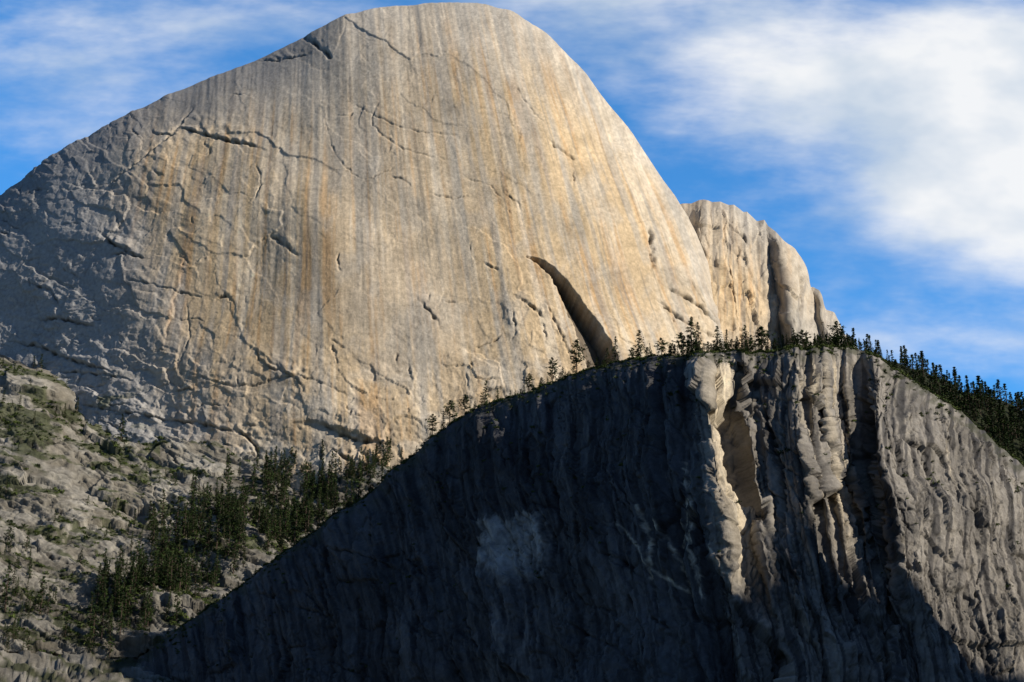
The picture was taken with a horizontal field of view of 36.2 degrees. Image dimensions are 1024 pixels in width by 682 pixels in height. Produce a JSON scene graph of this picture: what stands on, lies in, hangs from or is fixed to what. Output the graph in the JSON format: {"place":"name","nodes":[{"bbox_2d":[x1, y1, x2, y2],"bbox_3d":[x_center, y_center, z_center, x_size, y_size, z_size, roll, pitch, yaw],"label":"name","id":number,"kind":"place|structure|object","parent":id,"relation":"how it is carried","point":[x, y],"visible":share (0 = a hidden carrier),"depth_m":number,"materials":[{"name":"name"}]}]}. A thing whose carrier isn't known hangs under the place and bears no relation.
{"place":"outdoors","nodes":[
{"label":"outdoors","id":0,"kind":"place"},
{"bbox_2d":[0,354,391,681],"bbox_3d":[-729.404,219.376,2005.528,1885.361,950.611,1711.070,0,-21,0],"label":"hillside terrain","id":1,"kind":"structure","parent":0,"point":[78,483],"depth_m":1950.23,"materials":[{"name":"stone"}]},
{"bbox_2d":[0,560,13,612],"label":"pine tree","id":2,"kind":"object","parent":1,"relation":"on","point":[7,584],"visible":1,"depth_m":1718.54,"materials":[{"name":"green plant"}]},
{"bbox_2d":[2,520,14,544],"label":"pine tree","id":3,"kind":"object","parent":1,"relation":"on","point":[9,535],"visible":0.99,"depth_m":1852.25,"materials":[{"name":"green plant"}]},
{"bbox_2d":[22,530,31,550],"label":"pine tree","id":4,"kind":"object","parent":1,"relation":"on","point":[28,538],"visible":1,"depth_m":1849.60,"materials":[{"name":"green plant"}]},
{"bbox_2d":[31,576,49,613],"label":"pine tree","id":5,"kind":"object","parent":1,"relation":"on","point":[42,590],"visible":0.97,"depth_m":1718.50,"materials":[{"name":"green plant"}]},
{"bbox_2d":[38,354,44,367],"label":"pine tree","id":6,"kind":"object","parent":1,"relation":"on","point":[41,362],"visible":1,"depth_m":2427.92,"materials":[{"name":"green plant"}]},
{"bbox_2d":[43,586,52,614],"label":"pine tree","id":7,"kind":"object","parent":1,"relation":"on","point":[49,596],"visible":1,"depth_m":1704.31,"materials":[{"name":"green plant"}]},
{"bbox_2d":[85,591,96,626],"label":"pine tree","id":8,"kind":"object","parent":1,"relation":"on","point":[91,614],"visible":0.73,"depth_m":1700.39,"materials":[{"name":"green plant"}]},
{"bbox_2d":[108,574,119,608],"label":"pine tree","id":9,"kind":"object","parent":1,"relation":"on","point":[115,582],"visible":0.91,"depth_m":1739.31,"materials":[{"name":"green plant"}]},
{"bbox_2d":[116,414,126,440],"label":"pine tree","id":10,"kind":"object","parent":1,"relation":"on","point":[123,429],"visible":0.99,"depth_m":2211.18,"materials":[{"name":"green plant"}]},
{"bbox_2d":[146,547,163,585],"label":"pine tree","id":11,"kind":"object","parent":1,"relation":"on","point":[158,551],"visible":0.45,"depth_m":1787.88,"materials":[{"name":"green plant"}]},
{"bbox_2d":[0,358,358,661],"bbox_3d":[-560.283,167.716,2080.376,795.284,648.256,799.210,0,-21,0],"label":"hillside shrubs","id":12,"kind":"object","parent":1,"relation":"on","point":[115,478],"visible":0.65,"depth_m":1959.76,"materials":[{"name":"green plant"}]},
{"bbox_2d":[1,357,393,657],"bbox_3d":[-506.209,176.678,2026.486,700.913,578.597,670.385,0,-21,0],"label":"valley pine forest","id":13,"kind":"object","parent":1,"relation":"on","point":[232,513],"visible":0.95,"depth_m":1893.26,"materials":[{"name":"green plant"}]},
{"bbox_2d":[0,2,725,492],"bbox_3d":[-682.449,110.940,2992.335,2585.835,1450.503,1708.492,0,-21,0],"label":"granite dome","id":14,"kind":"structure","parent":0,"point":[346,234],"depth_m":2412.14,"materials":[{"name":"beige stone"}]},
{"bbox_2d":[0,0,1023,402],"label":"sky","id":15,"kind":"structure","parent":0,"point":[882,141],"materials":[{"name":"blue"}]},
{"bbox_2d":[137,346,1023,681],"bbox_3d":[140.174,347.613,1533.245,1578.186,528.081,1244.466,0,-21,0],"label":"granite cliff","id":16,"kind":"structure","parent":0,"point":[655,586],"depth_m":1189.27,"materials":[{"name":"grey stone"}]},
{"bbox_2d":[275,527,287,552],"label":"pine tree","id":17,"kind":"object","parent":16,"relation":"on","point":[281,546],"visible":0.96,"depth_m":1626.31,"materials":[{"name":"green plant"}]},
{"bbox_2d":[279,503,303,543],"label":"pine tree","id":18,"kind":"object","parent":16,"relation":"on","point":[296,529],"visible":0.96,"depth_m":1620.60,"materials":[{"name":"green plant"}]},
{"bbox_2d":[302,502,314,535],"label":"pine tree","id":19,"kind":"object","parent":16,"relation":"on","point":[308,514],"visible":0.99,"depth_m":1612.30,"materials":[{"name":"green plant"}]},
{"bbox_2d":[318,494,327,520],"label":"pine tree","id":20,"kind":"object","parent":16,"relation":"on","point":[324,510],"visible":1,"depth_m":1603.68,"materials":[{"name":"green plant"}]},
{"bbox_2d":[328,479,341,511],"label":"pine tree","id":21,"kind":"object","parent":16,"relation":"on","point":[334,498],"visible":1,"depth_m":1597.59,"materials":[{"name":"green plant"}]},
{"bbox_2d":[341,477,350,505],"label":"pine tree","id":22,"kind":"object","parent":16,"relation":"on","point":[346,497],"visible":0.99,"depth_m":1591.69,"materials":[{"name":"green plant"}]},
{"bbox_2d":[351,462,365,498],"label":"pine tree","id":23,"kind":"object","parent":16,"relation":"on","point":[356,481],"visible":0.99,"depth_m":1584.26,"materials":[{"name":"green plant"}]},
{"bbox_2d":[365,464,373,491],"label":"pine tree","id":24,"kind":"object","parent":16,"relation":"on","point":[370,477],"visible":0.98,"depth_m":1580.39,"materials":[{"name":"green plant"}]},
{"bbox_2d":[378,460,383,478],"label":"pine tree","id":25,"kind":"object","parent":16,"relation":"on","point":[382,472],"visible":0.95,"depth_m":1575.73,"materials":[{"name":"green plant"}]},
{"bbox_2d":[399,447,403,460],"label":"pine tree","id":26,"kind":"object","parent":16,"relation":"on","point":[401,457],"visible":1,"depth_m":1561.37,"materials":[{"name":"green plant"}]},
{"bbox_2d":[425,414,436,433],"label":"pine tree","id":27,"kind":"object","parent":16,"relation":"on","point":[432,422],"visible":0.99,"depth_m":1547.56,"materials":[{"name":"green plant"}]},
{"bbox_2d":[440,414,446,427],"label":"pine tree","id":28,"kind":"object","parent":16,"relation":"on","point":[443,425],"visible":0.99,"depth_m":1535.53,"materials":[{"name":"green plant"}]},
{"bbox_2d":[441,400,457,421],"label":"pine tree","id":29,"kind":"object","parent":16,"relation":"on","point":[447,411],"visible":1,"depth_m":1533.50,"materials":[{"name":"green plant"}]},
{"bbox_2d":[458,394,470,413],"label":"pine tree","id":30,"kind":"object","parent":16,"relation":"on","point":[464,401],"visible":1,"depth_m":1521.64,"materials":[{"name":"green plant"}]},
{"bbox_2d":[479,380,490,402],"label":"pine tree","id":31,"kind":"object","parent":16,"relation":"on","point":[485,397],"visible":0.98,"depth_m":1510.72,"materials":[{"name":"green plant"}]},
{"bbox_2d":[522,373,534,391],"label":"pine tree","id":32,"kind":"object","parent":16,"relation":"on","point":[529,382],"visible":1,"depth_m":1474.04,"materials":[{"name":"green plant"}]},
{"bbox_2d":[166,331,925,633],"bbox_3d":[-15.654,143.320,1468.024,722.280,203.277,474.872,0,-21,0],"label":"rim pine grove","id":33,"kind":"object","parent":16,"relation":"on","point":[848,340],"visible":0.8,"depth_m":1312.44,"materials":[{"name":"green plant"}]},
{"bbox_2d":[546,357,559,380],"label":"pine tree","id":34,"kind":"object","parent":16,"relation":"on","point":[551,372],"visible":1,"depth_m":1454.16,"materials":[{"name":"green plant"}]},
{"bbox_2d":[568,339,586,372],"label":"pine tree","id":35,"kind":"object","parent":16,"relation":"on","point":[576,352],"visible":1,"depth_m":1428.58,"materials":[{"name":"green plant"}]},
{"bbox_2d":[143,343,1023,671],"bbox_3d":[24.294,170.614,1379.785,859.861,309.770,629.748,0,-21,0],"label":"cliff shrubs","id":36,"kind":"object","parent":16,"relation":"on","point":[669,355],"visible":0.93,"depth_m":1313.16,"materials":[{"name":"green plant"}]},
{"bbox_2d":[603,348,611,364],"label":"pine tree","id":37,"kind":"object","parent":16,"relation":"on","point":[607,359],"visible":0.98,"depth_m":1394.23,"materials":[{"name":"green plant"}]},
{"bbox_2d":[612,336,619,359],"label":"pine tree","id":38,"kind":"object","parent":16,"relation":"on","point":[615,341],"visible":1,"depth_m":1385.69,"materials":[{"name":"green plant"}]},
{"bbox_2d":[628,330,645,356],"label":"pine tree","id":39,"kind":"object","parent":16,"relation":"on","point":[637,351],"visible":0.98,"depth_m":1362.67,"materials":[{"name":"green plant"}]},
{"bbox_2d":[654,337,666,353],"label":"pine tree","id":40,"kind":"object","parent":16,"relation":"on","point":[662,347],"visible":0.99,"depth_m":1333.90,"materials":[{"name":"green plant"}]},
{"bbox_2d":[672,332,687,352],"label":"pine tree","id":41,"kind":"object","parent":16,"relation":"on","point":[681,336],"visible":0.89,"depth_m":1314.36,"materials":[{"name":"green plant"}]},
{"bbox_2d":[679,317,702,360],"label":"pine tree","id":42,"kind":"object","parent":16,"relation":"on","point":[689,336],"visible":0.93,"depth_m":1284.74,"materials":[{"name":"green plant"}]},
{"bbox_2d":[693,322,703,349],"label":"pine tree","id":43,"kind":"object","parent":16,"relation":"on","point":[698,333],"visible":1,"depth_m":1280.33,"materials":[{"name":"green plant"}]},
{"bbox_2d":[706,326,722,350],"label":"pine tree","id":44,"kind":"object","parent":16,"relation":"on","point":[717,337],"visible":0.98,"depth_m":1297.43,"materials":[{"name":"green plant"}]},
{"bbox_2d":[723,329,728,349],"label":"pine tree","id":45,"kind":"object","parent":16,"relation":"on","point":[726,337],"visible":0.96,"depth_m":1307.28,"materials":[{"name":"green plant"}]},
{"bbox_2d":[737,325,750,351],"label":"pine tree","id":46,"kind":"object","parent":16,"relation":"on","point":[744,342],"visible":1,"depth_m":1279.20,"materials":[{"name":"green plant"}]},
{"bbox_2d":[745,338,757,351],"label":"pine tree","id":47,"kind":"object","parent":16,"relation":"on","point":[752,346],"visible":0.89,"depth_m":1288.07,"materials":[{"name":"green plant"}]},
{"bbox_2d":[749,325,775,345],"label":"pine tree","id":48,"kind":"object","parent":16,"relation":"on","point":[761,333],"visible":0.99,"depth_m":1294.58,"materials":[{"name":"green plant"}]},
{"bbox_2d":[789,328,799,344],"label":"pine tree","id":49,"kind":"object","parent":16,"relation":"on","point":[794,337],"visible":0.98,"depth_m":1277.28,"materials":[{"name":"green plant"}]},
{"bbox_2d":[796,329,810,347],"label":"pine tree","id":50,"kind":"object","parent":16,"relation":"on","point":[802,336],"visible":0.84,"depth_m":1296.49,"materials":[{"name":"green plant"}]},
{"bbox_2d":[827,321,845,342],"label":"pine tree","id":51,"kind":"object","parent":16,"relation":"on","point":[836,328],"visible":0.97,"depth_m":1324.97,"materials":[{"name":"green plant"}]},
{"bbox_2d":[680,200,842,351],"bbox_3d":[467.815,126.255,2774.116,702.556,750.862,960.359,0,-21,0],"label":"granite dome shoulder","id":52,"kind":"object","parent":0,"point":[759,274],"visible":0.2,"depth_m":2549.62},
{"bbox_2d":[860,350,1023,460],"bbox_3d":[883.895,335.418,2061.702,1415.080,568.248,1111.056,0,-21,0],"label":"forested ridge","id":53,"kind":"structure","parent":0,"point":[1015,442],"depth_m":1899.38,"materials":[{"name":"plant"}]},
{"bbox_2d":[797,328,1023,465],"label":"distant pine forest","id":54,"kind":"object","parent":53,"relation":"on","point":[1002,426],"visible":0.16,"depth_m":1902.43,"materials":[{"name":"green plant"}]}
]}

